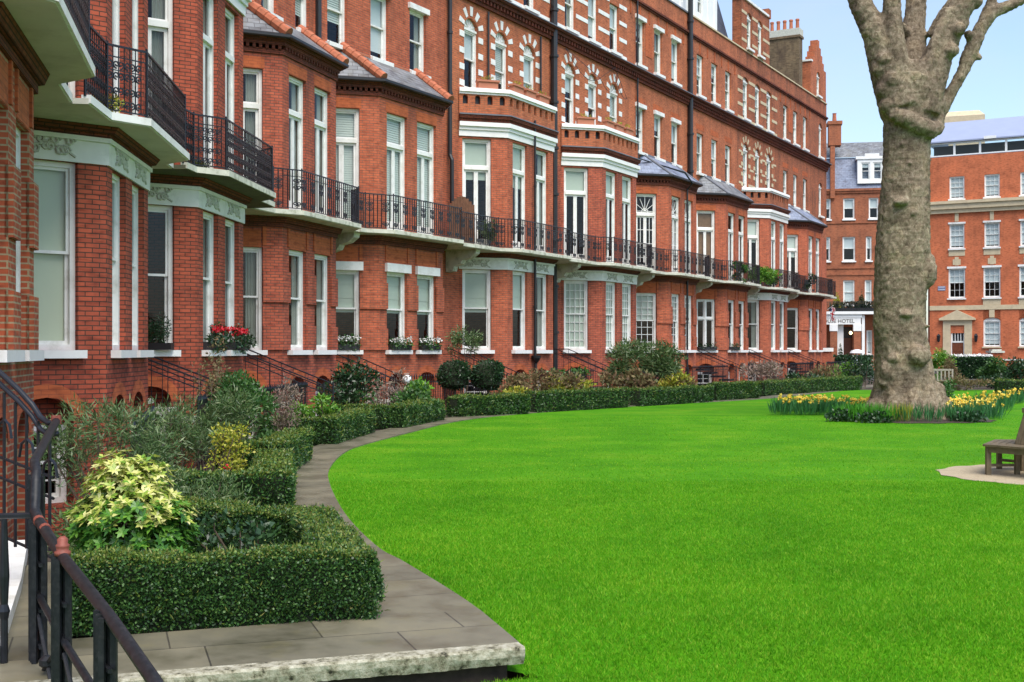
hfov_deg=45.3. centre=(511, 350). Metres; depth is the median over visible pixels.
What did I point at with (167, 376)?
garden stair
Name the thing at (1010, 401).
daffodil clump
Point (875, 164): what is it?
window
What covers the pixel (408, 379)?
globe lamp
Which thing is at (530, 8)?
window
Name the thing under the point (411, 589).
path
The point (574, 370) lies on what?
green bush
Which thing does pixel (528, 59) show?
window
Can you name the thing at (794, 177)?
window
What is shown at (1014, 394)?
daffodil clump
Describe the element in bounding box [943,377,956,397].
leafy bush
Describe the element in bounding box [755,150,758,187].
window
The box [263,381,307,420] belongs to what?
area railing
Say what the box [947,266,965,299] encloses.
window
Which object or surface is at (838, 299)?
cone conifer
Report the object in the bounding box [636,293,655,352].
window
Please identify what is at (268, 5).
window
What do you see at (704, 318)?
window
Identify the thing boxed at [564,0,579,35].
window
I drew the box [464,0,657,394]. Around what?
terraced house
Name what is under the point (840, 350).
cone conifer
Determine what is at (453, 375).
topiary tree
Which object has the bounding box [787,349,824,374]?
garden stair
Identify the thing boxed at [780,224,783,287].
window
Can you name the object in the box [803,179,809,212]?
window
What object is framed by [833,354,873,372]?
dark hedge
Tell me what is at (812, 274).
balcony plant
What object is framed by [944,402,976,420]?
leaf tuft
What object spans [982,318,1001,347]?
window
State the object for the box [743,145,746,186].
window
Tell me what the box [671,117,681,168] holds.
window
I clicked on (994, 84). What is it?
sky
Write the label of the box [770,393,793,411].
daffodil clump
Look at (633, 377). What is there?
hydrangea shrub
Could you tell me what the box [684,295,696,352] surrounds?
window
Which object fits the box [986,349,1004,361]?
brick gate pillar
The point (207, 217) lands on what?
window
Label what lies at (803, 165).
terraced house
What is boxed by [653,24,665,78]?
window
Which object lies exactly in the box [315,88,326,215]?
window
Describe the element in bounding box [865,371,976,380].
road
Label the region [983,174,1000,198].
window
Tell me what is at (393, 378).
garden stair
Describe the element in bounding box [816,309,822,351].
window
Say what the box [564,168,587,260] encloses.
window
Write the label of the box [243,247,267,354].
window
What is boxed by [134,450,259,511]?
rose shoots
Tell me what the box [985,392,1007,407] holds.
daffodil clump
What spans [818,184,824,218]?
window
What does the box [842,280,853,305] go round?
window
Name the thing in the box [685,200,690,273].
window
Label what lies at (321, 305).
window
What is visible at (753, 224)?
window
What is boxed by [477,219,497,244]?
balcony plant
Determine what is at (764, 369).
shrub
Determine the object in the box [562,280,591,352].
window
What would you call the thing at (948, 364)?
leafy bush
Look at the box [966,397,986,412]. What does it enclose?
daffodil clump
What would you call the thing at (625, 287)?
window
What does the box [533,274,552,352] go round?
window
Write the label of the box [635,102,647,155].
window
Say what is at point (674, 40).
window
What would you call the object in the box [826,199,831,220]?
window
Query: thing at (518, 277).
window
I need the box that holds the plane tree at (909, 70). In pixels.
[847,0,1023,419]
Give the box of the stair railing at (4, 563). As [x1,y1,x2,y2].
[0,369,59,663]
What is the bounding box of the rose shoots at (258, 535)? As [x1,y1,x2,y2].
[182,506,284,563]
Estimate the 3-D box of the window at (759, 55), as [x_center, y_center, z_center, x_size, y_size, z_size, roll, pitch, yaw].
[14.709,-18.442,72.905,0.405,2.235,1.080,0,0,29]
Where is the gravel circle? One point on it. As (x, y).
(1007, 475)
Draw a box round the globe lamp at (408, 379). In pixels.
[402,375,411,383]
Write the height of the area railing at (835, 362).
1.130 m
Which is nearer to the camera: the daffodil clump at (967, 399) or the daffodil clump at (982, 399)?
the daffodil clump at (982, 399)
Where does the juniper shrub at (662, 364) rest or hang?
on the soil
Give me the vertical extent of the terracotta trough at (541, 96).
0.501 m
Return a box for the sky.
[718,0,1023,335]
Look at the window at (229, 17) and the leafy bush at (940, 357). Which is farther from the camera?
the leafy bush at (940, 357)
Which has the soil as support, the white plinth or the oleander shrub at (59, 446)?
the oleander shrub at (59, 446)
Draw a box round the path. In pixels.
[294,385,872,616]
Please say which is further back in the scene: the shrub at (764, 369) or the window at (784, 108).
the window at (784, 108)
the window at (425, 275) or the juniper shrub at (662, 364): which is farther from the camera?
the juniper shrub at (662, 364)
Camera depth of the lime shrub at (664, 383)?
45.40 m
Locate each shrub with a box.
[28,392,197,529]
[46,489,121,567]
[60,447,203,567]
[121,391,236,468]
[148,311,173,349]
[159,383,262,470]
[204,420,255,471]
[208,368,280,438]
[271,373,304,430]
[311,357,383,404]
[351,379,441,413]
[366,367,411,404]
[489,372,533,393]
[500,385,531,393]
[523,367,584,390]
[541,375,596,389]
[597,367,659,402]
[599,337,688,387]
[657,368,697,386]
[670,375,697,385]
[737,359,784,382]
[782,371,824,379]
[806,362,841,377]
[830,360,862,382]
[838,353,873,387]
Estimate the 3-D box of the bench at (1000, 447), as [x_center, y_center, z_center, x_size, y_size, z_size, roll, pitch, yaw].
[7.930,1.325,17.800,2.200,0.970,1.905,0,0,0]
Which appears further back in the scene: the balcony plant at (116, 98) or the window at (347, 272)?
the window at (347, 272)
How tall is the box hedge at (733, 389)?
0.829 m
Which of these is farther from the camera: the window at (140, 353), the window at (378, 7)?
the window at (378, 7)
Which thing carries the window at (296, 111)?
in the terraced house at (294, 64)
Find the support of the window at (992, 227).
in the red mansion
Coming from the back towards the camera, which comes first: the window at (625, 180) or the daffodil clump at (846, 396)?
the window at (625, 180)
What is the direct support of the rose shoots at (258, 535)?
on the soil
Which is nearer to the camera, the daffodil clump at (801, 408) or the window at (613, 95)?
the daffodil clump at (801, 408)
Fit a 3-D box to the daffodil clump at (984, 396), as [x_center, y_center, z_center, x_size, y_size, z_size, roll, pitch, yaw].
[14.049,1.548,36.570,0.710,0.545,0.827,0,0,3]
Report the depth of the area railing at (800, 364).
71.39 m
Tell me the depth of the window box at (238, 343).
26.77 m
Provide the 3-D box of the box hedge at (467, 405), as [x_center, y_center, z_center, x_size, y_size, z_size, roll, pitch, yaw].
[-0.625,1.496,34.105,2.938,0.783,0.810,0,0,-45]
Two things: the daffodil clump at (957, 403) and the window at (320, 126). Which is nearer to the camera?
the daffodil clump at (957, 403)
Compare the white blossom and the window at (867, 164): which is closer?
the white blossom
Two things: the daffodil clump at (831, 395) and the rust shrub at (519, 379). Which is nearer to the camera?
the daffodil clump at (831, 395)
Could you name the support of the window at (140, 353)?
in the terraced house at (96, 162)
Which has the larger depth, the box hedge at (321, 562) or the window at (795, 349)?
the window at (795, 349)
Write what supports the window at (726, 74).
in the terraced house at (717, 121)
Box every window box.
[203,320,232,353]
[226,323,250,353]
[338,334,360,350]
[388,336,414,349]
[418,336,442,351]
[697,342,718,349]
[729,343,741,350]
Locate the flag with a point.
(832, 312)
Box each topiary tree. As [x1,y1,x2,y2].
[436,358,471,407]
[469,357,505,394]
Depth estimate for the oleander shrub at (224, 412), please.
16.55 m
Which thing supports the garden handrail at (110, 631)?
on the paving
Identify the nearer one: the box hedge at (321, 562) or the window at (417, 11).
the box hedge at (321, 562)
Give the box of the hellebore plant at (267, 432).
[250,426,280,439]
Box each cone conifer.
[833,292,840,307]
[838,343,842,354]
[857,291,865,307]
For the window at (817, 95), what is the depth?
84.34 m
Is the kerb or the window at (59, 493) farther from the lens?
the window at (59, 493)
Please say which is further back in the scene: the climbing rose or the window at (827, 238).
the window at (827, 238)
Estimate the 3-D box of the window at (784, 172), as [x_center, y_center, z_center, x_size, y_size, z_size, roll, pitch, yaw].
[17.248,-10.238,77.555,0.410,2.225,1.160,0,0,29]
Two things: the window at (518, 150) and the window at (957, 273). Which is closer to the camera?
the window at (518, 150)
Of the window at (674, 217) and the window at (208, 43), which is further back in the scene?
the window at (674, 217)
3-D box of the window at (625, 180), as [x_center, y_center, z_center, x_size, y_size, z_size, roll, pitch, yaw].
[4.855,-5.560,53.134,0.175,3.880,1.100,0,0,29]
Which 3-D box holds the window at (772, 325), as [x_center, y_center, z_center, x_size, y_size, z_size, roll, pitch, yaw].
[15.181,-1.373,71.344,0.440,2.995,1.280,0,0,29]
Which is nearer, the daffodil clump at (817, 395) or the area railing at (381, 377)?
the area railing at (381, 377)
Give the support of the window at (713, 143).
in the terraced house at (717, 121)
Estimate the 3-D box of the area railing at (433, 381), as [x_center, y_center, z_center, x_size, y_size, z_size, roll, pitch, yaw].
[-1.897,1.265,37.858,0.047,1.130,4.810,0,0,29]
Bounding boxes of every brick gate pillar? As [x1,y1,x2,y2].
[822,348,832,374]
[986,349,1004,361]
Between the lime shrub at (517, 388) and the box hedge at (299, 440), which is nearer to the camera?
the box hedge at (299, 440)
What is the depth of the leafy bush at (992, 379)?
57.82 m
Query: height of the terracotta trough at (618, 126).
0.520 m
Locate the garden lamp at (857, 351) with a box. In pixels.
[850,349,863,359]
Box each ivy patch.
[824,407,857,421]
[855,409,895,423]
[947,408,987,422]
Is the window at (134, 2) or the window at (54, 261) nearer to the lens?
the window at (54, 261)
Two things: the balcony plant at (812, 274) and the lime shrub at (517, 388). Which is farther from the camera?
the balcony plant at (812, 274)
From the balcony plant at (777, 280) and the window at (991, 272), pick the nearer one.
the balcony plant at (777, 280)
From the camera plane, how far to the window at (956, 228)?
108.95 m
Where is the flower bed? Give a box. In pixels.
[827,416,996,422]
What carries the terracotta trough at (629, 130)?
on the terraced house at (598, 162)
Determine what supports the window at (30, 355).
in the terraced house at (45, 57)
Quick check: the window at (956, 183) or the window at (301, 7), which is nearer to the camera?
the window at (301, 7)
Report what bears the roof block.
on the red mansion
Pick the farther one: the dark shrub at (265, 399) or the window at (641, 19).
the window at (641, 19)
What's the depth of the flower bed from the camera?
30.83 m
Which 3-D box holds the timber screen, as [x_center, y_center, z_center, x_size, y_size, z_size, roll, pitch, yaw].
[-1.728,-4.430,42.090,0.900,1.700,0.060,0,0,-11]
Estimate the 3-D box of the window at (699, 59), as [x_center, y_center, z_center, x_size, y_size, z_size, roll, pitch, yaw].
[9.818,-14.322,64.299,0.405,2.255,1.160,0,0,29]
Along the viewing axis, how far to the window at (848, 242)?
111.67 m
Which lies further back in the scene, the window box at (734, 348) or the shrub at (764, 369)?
the window box at (734, 348)
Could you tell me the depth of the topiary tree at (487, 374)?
35.82 m
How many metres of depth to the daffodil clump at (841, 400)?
33.66 m
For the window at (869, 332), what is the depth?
111.31 m
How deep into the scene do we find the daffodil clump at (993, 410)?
32.21 m
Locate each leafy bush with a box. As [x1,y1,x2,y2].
[932,347,956,379]
[936,375,994,390]
[940,355,961,379]
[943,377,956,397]
[975,355,1012,382]
[977,371,1010,388]
[1003,356,1023,381]
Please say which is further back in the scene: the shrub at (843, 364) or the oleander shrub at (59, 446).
the shrub at (843, 364)
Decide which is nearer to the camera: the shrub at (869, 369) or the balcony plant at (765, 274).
the shrub at (869, 369)
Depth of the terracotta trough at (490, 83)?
43.57 m
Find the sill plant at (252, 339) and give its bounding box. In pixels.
[244,334,256,348]
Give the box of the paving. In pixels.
[0,562,517,681]
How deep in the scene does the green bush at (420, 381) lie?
31.80 m
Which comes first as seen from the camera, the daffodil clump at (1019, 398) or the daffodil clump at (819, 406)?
the daffodil clump at (819, 406)
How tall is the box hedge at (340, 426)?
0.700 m
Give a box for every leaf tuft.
[831,401,875,420]
[846,401,886,419]
[857,402,902,420]
[888,401,914,420]
[889,401,923,420]
[911,401,945,421]
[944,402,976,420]
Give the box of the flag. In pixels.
[827,306,834,321]
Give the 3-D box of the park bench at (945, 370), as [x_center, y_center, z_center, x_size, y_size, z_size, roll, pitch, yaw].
[19.331,1.340,56.222,1.640,0.960,0.585,0,0,12]
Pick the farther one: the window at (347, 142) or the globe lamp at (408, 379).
the window at (347, 142)
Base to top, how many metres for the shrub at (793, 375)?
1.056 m
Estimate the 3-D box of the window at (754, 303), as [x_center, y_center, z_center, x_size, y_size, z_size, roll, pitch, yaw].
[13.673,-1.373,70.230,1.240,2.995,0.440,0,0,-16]
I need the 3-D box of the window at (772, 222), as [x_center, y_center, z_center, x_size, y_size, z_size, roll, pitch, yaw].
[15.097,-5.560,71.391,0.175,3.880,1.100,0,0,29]
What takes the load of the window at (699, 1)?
in the terraced house at (659, 102)
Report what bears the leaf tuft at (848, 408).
on the flower bed
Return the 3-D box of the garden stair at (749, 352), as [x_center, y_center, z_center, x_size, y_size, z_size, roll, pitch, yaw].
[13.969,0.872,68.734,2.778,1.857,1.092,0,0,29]
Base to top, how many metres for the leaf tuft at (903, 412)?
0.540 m
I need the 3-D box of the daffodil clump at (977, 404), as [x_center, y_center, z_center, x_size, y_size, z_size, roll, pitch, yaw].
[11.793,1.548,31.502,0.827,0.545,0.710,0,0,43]
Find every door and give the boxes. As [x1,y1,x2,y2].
[843,338,851,354]
[952,343,962,354]
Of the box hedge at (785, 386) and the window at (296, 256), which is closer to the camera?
the window at (296, 256)
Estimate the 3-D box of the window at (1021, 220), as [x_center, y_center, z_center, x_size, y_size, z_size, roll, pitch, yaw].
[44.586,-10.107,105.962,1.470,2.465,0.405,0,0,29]
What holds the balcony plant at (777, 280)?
on the terraced house at (759, 141)
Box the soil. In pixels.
[26,381,993,681]
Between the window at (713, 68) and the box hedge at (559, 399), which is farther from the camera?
the window at (713, 68)
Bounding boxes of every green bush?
[285,392,340,416]
[403,376,433,394]
[538,366,590,386]
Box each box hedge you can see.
[68,495,387,637]
[170,444,299,506]
[213,422,315,469]
[255,407,376,444]
[328,395,445,428]
[446,390,530,416]
[523,386,630,412]
[628,383,714,405]
[706,379,761,400]
[754,376,811,395]
[802,374,862,391]
[994,377,1023,394]
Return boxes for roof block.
[944,110,984,145]
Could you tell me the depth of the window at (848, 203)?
111.67 m
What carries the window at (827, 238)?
in the brick hotel
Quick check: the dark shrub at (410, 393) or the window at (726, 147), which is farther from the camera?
the window at (726, 147)
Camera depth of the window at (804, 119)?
81.80 m
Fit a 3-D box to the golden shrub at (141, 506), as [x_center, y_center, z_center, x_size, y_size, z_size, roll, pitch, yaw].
[-2.786,1.256,8.943,1.053,1.103,0.824,0,0,0]
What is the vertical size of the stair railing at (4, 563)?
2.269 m
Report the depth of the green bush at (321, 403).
25.12 m
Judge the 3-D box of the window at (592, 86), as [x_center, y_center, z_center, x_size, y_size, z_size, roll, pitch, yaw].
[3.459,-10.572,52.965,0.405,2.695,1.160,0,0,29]
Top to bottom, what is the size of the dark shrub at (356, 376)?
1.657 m
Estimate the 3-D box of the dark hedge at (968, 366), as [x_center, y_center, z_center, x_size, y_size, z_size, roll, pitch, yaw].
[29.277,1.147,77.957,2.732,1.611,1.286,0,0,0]
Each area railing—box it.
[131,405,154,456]
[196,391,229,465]
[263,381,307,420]
[328,375,385,404]
[409,373,489,406]
[534,369,593,390]
[692,365,727,385]
[748,364,775,380]
[790,362,813,377]
[827,361,845,372]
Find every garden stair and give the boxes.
[148,356,246,438]
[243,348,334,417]
[336,354,404,403]
[443,348,522,394]
[553,349,618,387]
[696,349,743,381]
[748,349,787,379]
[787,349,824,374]
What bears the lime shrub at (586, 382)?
on the soil
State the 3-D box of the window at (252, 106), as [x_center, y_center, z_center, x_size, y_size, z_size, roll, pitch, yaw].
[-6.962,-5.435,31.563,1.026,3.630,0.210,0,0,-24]
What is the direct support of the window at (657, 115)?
in the terraced house at (659, 102)
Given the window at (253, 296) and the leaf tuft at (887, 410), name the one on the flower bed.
the leaf tuft at (887, 410)
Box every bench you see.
[934,369,952,383]
[983,408,1023,474]
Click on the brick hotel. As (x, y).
(853, 188)
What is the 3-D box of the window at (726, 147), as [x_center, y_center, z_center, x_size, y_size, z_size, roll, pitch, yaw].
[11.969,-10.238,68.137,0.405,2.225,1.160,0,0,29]
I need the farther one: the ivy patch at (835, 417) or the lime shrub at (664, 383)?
the lime shrub at (664, 383)
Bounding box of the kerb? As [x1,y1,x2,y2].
[21,642,524,681]
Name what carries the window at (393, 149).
in the terraced house at (390, 256)
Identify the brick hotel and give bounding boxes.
[826,113,882,369]
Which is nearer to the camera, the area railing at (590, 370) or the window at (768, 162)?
the area railing at (590, 370)
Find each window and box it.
[0,350,24,361]
[16,127,43,360]
[34,159,87,357]
[34,425,65,503]
[68,81,74,97]
[111,173,136,357]
[112,0,119,112]
[132,0,137,115]
[132,185,153,356]
[148,0,172,126]
[148,205,180,355]
[202,211,226,355]
[203,0,213,167]
[225,7,233,169]
[225,219,246,355]
[243,68,261,176]
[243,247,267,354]
[262,0,283,21]
[287,250,312,354]
[289,76,302,209]
[295,0,305,31]
[313,254,336,354]
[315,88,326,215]
[325,0,343,49]
[336,108,358,221]
[336,261,362,353]
[371,0,393,66]
[385,263,412,353]
[387,113,403,230]
[408,2,430,78]
[415,266,441,353]
[417,122,432,234]
[460,269,494,353]
[462,139,490,245]
[464,19,476,87]
[495,33,506,88]
[511,271,531,353]
[513,143,524,248]
[523,0,539,15]
[524,45,533,89]
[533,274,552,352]
[536,150,545,251]
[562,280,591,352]
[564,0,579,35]
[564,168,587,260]
[565,64,573,123]
[588,0,601,46]
[588,74,596,124]
[605,282,614,352]
[606,171,614,262]
[609,4,622,56]
[610,84,617,121]
[622,176,629,264]
[622,283,629,343]
[635,13,647,69]
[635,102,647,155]
[636,194,655,268]
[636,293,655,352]
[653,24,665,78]
[653,110,665,162]
[671,34,681,87]
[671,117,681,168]
[672,196,677,270]
[672,294,683,352]
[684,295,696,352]
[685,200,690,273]
[696,55,706,99]
[696,133,706,175]
[697,210,713,278]
[697,299,717,351]
[698,0,700,13]
[711,63,720,106]
[711,139,720,181]
[725,71,733,113]
[725,145,733,186]
[728,213,732,280]
[728,300,738,351]
[739,216,742,281]
[739,301,748,351]
[743,78,751,122]
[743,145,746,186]
[746,14,754,52]
[748,219,758,282]
[748,300,761,351]
[755,85,762,128]
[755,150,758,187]
[757,22,765,59]
[766,92,773,133]
[767,155,770,187]
[771,221,774,285]
[771,301,779,351]
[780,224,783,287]
[780,302,787,351]
[783,106,790,142]
[783,170,790,205]
[787,235,797,289]
[787,308,800,351]
[793,111,799,147]
[793,175,799,209]
[803,117,809,151]
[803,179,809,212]
[808,308,815,351]
[809,236,811,292]
[816,74,822,98]
[816,238,818,276]
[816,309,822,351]
[818,125,824,159]
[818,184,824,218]
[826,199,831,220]
[826,237,830,262]
[842,198,855,220]
[842,237,855,261]
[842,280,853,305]
[861,162,869,179]
[865,236,872,261]
[865,280,871,305]
[865,330,872,354]
[868,198,877,219]
[873,162,881,179]
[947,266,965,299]
[948,176,964,200]
[948,222,965,249]
[982,265,1001,298]
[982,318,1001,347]
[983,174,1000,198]
[983,220,1000,248]
[1018,264,1023,297]
[1018,318,1023,347]
[1019,172,1023,196]
[1019,219,1023,247]
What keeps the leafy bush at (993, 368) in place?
on the soil
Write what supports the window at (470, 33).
in the terraced house at (504, 140)
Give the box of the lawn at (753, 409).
[328,390,1023,681]
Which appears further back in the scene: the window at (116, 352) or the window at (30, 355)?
the window at (116, 352)
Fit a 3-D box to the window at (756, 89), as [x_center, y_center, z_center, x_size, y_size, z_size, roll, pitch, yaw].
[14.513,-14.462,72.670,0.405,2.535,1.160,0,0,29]
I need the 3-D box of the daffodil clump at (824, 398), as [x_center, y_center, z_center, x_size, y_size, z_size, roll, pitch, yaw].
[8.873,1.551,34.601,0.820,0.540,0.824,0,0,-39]
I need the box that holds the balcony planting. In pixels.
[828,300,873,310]
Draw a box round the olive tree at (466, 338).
[444,324,483,393]
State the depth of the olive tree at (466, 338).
38.23 m
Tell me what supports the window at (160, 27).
in the terraced house at (196, 218)
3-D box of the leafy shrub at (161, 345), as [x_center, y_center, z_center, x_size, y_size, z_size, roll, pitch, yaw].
[-7.111,-0.384,24.069,0.901,0.781,0.382,0,0,0]
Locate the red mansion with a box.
[925,116,1023,367]
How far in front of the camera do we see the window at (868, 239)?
111.30 m
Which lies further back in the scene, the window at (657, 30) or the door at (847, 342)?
the door at (847, 342)
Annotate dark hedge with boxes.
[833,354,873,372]
[952,356,996,378]
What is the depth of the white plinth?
9.42 m
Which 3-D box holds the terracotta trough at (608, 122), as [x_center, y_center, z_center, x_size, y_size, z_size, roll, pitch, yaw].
[4.050,-9.542,51.414,0.289,0.520,0.840,0,0,29]
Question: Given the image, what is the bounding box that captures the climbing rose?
[190,331,230,456]
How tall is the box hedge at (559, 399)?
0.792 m
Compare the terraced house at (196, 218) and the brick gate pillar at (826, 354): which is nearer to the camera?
the terraced house at (196, 218)
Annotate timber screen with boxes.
[448,196,474,243]
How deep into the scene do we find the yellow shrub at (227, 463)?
14.27 m
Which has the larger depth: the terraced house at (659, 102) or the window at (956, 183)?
the window at (956, 183)
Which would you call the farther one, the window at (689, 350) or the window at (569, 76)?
the window at (689, 350)
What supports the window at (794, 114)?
in the terraced house at (803, 165)
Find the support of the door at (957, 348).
in the red mansion
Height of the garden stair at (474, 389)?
1.857 m
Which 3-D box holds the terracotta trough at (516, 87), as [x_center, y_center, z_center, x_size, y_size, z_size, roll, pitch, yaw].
[0.166,-9.543,44.480,0.307,0.522,0.840,0,0,29]
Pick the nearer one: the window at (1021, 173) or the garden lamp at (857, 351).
the garden lamp at (857, 351)
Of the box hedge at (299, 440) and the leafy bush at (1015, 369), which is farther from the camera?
the leafy bush at (1015, 369)
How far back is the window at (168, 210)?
24.45 m
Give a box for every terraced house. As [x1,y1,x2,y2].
[0,0,94,539]
[34,0,189,535]
[148,0,275,467]
[243,0,360,438]
[322,0,481,404]
[329,0,583,409]
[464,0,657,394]
[565,0,727,385]
[636,15,762,382]
[697,0,800,380]
[743,18,836,378]
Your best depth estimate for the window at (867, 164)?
111.21 m
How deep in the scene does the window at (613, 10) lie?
55.25 m
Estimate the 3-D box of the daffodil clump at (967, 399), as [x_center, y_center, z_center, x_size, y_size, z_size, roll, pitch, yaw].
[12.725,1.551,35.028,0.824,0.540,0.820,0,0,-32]
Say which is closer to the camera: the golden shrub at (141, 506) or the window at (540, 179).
the golden shrub at (141, 506)
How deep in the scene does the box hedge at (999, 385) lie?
48.10 m
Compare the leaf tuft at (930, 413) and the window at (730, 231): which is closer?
the leaf tuft at (930, 413)
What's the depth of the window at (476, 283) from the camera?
43.75 m
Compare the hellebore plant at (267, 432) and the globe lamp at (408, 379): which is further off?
the globe lamp at (408, 379)
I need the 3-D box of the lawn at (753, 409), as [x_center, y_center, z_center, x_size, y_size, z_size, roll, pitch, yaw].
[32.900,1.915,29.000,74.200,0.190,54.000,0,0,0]
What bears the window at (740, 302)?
in the terraced house at (717, 121)
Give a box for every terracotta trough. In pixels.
[475,75,499,88]
[507,80,524,94]
[524,85,537,98]
[536,90,550,103]
[575,113,595,124]
[601,117,615,128]
[614,121,624,132]
[624,124,634,135]
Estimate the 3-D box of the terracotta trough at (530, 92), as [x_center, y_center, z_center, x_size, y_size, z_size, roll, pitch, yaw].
[0.632,-9.547,45.315,0.285,0.531,0.840,0,0,29]
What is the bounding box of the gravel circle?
[937,465,1023,484]
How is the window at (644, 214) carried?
in the terraced house at (659, 102)
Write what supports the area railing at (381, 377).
on the soil
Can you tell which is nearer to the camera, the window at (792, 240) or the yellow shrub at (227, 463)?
the yellow shrub at (227, 463)
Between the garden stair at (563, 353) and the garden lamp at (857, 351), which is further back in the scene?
the garden lamp at (857, 351)
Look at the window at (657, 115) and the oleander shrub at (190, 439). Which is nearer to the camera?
the oleander shrub at (190, 439)
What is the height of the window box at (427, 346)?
0.569 m
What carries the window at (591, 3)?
in the terraced house at (598, 162)
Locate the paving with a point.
(183, 649)
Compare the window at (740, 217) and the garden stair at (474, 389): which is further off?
the window at (740, 217)
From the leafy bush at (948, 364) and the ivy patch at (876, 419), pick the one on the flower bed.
the ivy patch at (876, 419)
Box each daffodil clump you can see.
[766,397,792,414]
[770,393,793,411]
[779,396,805,414]
[792,396,818,414]
[802,396,824,414]
[805,394,827,411]
[813,396,838,414]
[821,394,845,411]
[832,394,850,404]
[834,397,859,412]
[842,398,867,407]
[941,400,950,417]
[947,400,979,417]
[950,395,970,400]
[953,393,974,399]
[953,401,985,419]
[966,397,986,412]
[969,393,994,403]
[973,397,998,414]
[974,390,998,400]
[980,398,1012,418]
[981,398,1005,417]
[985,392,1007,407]
[994,393,1016,409]
[999,389,1016,404]
[1004,388,1023,403]
[1008,387,1023,402]
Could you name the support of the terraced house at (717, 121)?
on the ground
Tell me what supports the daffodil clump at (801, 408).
on the lawn at (753, 409)
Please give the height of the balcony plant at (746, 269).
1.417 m
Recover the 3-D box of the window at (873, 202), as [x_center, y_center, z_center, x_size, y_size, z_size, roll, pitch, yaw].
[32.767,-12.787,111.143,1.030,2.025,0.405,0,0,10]
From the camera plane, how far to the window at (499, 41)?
46.35 m
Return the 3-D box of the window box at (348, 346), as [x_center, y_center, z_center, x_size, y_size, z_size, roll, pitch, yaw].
[-5.066,-0.210,36.534,1.201,0.619,0.402,0,0,-16]
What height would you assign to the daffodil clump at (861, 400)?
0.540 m
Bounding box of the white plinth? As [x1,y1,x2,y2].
[8,540,27,632]
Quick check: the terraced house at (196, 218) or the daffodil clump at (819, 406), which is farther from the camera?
the daffodil clump at (819, 406)
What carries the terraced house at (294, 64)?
on the ground
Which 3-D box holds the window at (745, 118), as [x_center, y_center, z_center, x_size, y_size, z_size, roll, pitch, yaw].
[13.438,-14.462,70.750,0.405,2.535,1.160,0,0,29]
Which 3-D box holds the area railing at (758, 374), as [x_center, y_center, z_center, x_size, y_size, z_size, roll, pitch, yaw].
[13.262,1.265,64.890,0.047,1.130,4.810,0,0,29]
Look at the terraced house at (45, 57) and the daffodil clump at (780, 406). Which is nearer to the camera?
the terraced house at (45, 57)
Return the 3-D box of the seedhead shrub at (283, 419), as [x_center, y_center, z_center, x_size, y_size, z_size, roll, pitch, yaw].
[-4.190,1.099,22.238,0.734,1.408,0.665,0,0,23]
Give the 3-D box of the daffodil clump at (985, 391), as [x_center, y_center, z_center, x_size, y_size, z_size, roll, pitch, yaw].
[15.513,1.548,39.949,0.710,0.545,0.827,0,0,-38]
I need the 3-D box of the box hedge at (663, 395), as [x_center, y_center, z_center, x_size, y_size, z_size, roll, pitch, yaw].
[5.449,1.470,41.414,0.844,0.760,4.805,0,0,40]
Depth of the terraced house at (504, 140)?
44.56 m
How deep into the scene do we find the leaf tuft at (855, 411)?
31.06 m
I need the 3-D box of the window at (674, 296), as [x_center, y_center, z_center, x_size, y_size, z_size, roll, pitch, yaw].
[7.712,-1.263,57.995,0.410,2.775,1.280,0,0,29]
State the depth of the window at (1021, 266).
106.35 m
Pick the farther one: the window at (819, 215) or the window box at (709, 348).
the window at (819, 215)
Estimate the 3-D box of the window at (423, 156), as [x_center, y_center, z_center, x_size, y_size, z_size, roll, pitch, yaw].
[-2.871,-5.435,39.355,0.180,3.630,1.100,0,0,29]
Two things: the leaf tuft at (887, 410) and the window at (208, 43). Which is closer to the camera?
the window at (208, 43)
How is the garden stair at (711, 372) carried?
on the soil
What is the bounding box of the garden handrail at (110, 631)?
[28,415,163,681]
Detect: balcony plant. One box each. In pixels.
[93,93,124,112]
[185,159,211,167]
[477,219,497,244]
[729,261,748,284]
[740,266,781,284]
[767,272,780,286]
[804,273,817,292]
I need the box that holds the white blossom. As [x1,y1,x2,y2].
[950,353,992,361]
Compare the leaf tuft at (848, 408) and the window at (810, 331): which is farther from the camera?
the window at (810, 331)
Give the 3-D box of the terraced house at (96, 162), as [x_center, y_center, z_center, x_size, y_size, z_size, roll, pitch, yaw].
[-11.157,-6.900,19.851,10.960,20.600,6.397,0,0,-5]
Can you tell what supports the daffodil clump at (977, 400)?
on the lawn at (753, 409)
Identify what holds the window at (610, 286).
in the terraced house at (598, 162)
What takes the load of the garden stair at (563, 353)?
on the soil
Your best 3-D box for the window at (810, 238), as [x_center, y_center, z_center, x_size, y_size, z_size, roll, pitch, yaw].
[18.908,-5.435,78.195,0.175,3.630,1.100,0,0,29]
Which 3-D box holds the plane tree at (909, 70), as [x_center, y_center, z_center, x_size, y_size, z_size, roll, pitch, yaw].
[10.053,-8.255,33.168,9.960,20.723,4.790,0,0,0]
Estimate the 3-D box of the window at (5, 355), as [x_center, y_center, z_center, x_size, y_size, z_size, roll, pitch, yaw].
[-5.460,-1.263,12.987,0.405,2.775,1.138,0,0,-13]
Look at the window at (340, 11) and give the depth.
37.57 m
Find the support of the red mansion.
on the ground

